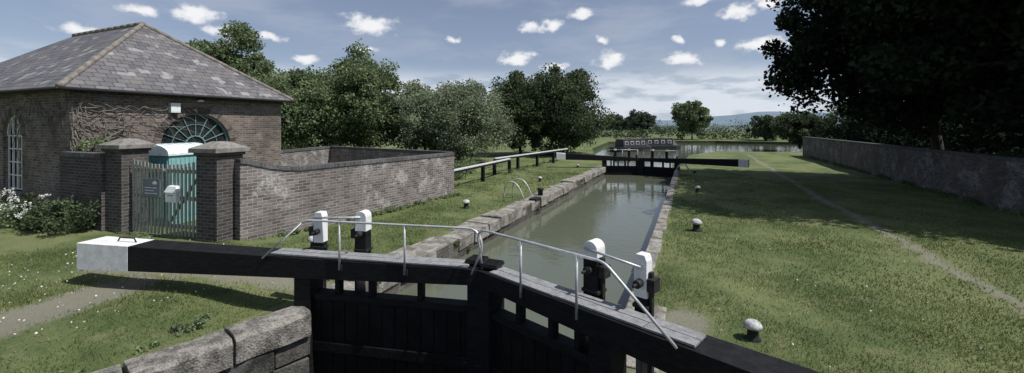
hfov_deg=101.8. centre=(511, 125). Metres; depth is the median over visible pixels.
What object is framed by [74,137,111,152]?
ivy
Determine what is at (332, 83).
hawthorn tree
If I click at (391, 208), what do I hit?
wall foot weeds
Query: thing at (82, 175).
brick yard wall
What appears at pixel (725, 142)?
canal bank
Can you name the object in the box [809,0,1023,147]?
sycamore tree
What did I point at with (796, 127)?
field tree
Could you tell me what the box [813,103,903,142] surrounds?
field tree
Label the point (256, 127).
walls
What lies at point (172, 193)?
letter box
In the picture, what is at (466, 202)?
mooring bollard
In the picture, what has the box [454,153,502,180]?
undergrowth
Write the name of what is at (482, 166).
timber rail fence
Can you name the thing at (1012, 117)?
sycamore tree
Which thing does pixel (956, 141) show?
hedge
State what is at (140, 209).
slatted yard gate
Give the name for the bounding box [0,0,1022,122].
sky
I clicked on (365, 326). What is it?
lock gate
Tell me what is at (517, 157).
timber rail fence
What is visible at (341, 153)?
brick yard wall
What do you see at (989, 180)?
brick boundary wall
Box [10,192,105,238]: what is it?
garden shrub
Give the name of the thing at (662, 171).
lock gate
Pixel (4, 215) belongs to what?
cow parsley
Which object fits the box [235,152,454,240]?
brick yard wall
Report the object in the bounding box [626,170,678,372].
lock coping
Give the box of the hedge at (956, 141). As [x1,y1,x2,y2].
[815,115,1023,155]
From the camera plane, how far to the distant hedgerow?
86.09 m
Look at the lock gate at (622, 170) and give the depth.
27.56 m
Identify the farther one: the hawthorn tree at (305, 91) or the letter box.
the hawthorn tree at (305, 91)
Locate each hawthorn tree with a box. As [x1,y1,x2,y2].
[248,59,353,149]
[302,64,367,145]
[306,38,410,147]
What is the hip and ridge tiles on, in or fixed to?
on the roof
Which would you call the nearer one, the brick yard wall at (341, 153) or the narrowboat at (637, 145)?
the brick yard wall at (341, 153)
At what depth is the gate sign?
10.44 m
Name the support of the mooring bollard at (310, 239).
on the ground at (776, 166)
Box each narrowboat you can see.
[610,136,651,151]
[641,136,680,149]
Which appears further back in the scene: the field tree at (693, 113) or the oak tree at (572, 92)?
the field tree at (693, 113)
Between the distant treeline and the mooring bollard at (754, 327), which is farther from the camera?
the distant treeline
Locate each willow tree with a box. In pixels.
[379,79,456,150]
[395,78,521,161]
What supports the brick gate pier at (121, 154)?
on the ground at (776, 166)
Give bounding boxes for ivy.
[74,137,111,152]
[996,148,1023,157]
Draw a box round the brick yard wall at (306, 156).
[281,146,329,165]
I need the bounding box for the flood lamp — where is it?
[168,103,180,112]
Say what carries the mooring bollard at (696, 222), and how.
on the ground at (776, 166)
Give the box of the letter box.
[164,185,180,202]
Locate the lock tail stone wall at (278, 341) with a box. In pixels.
[91,305,310,372]
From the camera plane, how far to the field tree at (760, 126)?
74.53 m
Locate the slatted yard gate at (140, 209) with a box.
[132,159,195,237]
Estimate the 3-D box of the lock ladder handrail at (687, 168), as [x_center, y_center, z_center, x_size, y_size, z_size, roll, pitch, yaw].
[9.845,2.537,23.687,0.890,0.631,0.744,0,0,23]
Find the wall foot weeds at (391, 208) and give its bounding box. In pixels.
[115,156,1022,240]
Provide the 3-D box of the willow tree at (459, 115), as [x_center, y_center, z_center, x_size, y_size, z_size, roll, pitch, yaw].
[-3.725,-0.311,31.138,9.506,6.570,7.784,0,0,-39]
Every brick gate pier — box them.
[97,138,155,233]
[188,141,249,242]
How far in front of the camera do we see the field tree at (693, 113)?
79.74 m
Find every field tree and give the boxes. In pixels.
[606,114,632,132]
[622,109,658,134]
[670,100,713,139]
[745,114,777,140]
[769,109,834,148]
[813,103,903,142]
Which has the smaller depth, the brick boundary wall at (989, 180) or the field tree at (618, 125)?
the brick boundary wall at (989, 180)
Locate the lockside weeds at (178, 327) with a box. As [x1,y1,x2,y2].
[53,172,633,372]
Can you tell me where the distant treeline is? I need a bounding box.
[401,119,837,131]
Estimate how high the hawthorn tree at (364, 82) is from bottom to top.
9.934 m
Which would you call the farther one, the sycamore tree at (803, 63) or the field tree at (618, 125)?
the field tree at (618, 125)
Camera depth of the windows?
14.28 m
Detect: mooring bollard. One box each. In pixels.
[308,236,312,249]
[462,199,469,208]
[691,218,701,231]
[743,319,762,342]
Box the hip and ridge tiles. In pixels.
[55,22,293,100]
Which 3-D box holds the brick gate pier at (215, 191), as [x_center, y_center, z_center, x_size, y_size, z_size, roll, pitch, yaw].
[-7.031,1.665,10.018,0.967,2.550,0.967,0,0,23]
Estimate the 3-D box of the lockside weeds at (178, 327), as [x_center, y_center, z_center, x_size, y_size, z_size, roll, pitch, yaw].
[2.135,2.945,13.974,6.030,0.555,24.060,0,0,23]
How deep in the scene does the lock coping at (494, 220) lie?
11.85 m
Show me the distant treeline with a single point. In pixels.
(742, 126)
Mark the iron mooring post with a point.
(540, 191)
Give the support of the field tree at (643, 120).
on the ground at (776, 166)
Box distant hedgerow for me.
[477,124,846,139]
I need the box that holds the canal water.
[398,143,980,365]
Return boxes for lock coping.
[326,165,608,292]
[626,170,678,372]
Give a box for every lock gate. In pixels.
[77,209,504,372]
[477,229,820,372]
[556,149,639,174]
[640,149,748,176]
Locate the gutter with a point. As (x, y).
(79, 90)
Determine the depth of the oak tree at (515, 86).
36.92 m
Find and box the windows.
[0,113,227,193]
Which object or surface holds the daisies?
on the ground at (776, 166)
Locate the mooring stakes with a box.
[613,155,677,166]
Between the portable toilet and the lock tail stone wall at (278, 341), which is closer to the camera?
the lock tail stone wall at (278, 341)
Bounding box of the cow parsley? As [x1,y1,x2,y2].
[0,188,50,229]
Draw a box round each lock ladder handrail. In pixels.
[503,178,541,214]
[676,164,692,175]
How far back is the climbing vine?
12.31 m
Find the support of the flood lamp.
attached to the walls at (256, 127)
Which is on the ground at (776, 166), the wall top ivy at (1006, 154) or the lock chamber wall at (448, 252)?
the lock chamber wall at (448, 252)
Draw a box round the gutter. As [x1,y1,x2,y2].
[0,86,293,103]
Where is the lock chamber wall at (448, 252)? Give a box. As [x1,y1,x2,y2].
[123,173,603,372]
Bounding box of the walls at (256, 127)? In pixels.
[0,90,280,208]
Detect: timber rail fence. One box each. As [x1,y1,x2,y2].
[454,158,510,181]
[493,148,567,174]
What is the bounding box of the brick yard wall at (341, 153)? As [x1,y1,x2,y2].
[330,146,452,162]
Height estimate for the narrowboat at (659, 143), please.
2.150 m
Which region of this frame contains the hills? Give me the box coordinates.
[654,111,839,125]
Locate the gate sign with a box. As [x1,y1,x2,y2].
[143,178,160,196]
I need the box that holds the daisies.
[0,236,1023,366]
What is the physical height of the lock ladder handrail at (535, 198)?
1.356 m
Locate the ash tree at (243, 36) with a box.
[184,20,275,84]
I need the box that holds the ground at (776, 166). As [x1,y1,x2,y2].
[0,126,1023,372]
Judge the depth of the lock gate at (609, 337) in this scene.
4.59 m
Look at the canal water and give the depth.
13.03 m
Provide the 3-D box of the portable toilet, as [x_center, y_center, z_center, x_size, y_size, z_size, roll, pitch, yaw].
[-10.023,1.685,12.374,1.270,2.310,1.260,0,0,15]
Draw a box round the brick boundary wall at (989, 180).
[802,136,1023,215]
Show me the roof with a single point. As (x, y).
(145, 59)
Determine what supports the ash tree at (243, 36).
on the ground at (776, 166)
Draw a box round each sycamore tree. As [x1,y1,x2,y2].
[758,0,1011,149]
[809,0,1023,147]
[906,94,1023,152]
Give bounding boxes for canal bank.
[592,141,795,153]
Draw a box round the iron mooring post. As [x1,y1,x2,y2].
[537,187,543,195]
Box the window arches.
[0,107,235,142]
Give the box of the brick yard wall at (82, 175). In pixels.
[58,151,104,230]
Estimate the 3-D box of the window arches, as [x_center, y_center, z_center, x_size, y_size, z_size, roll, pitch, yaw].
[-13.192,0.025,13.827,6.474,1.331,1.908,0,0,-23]
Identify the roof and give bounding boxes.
[0,26,288,99]
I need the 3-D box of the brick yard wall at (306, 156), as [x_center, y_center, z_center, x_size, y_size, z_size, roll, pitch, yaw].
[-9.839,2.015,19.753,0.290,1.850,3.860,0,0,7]
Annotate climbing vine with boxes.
[0,90,208,170]
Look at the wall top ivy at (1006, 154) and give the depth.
14.25 m
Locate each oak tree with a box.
[488,70,560,155]
[520,63,618,154]
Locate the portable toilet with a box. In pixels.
[149,142,201,223]
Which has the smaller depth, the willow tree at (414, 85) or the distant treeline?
the willow tree at (414, 85)

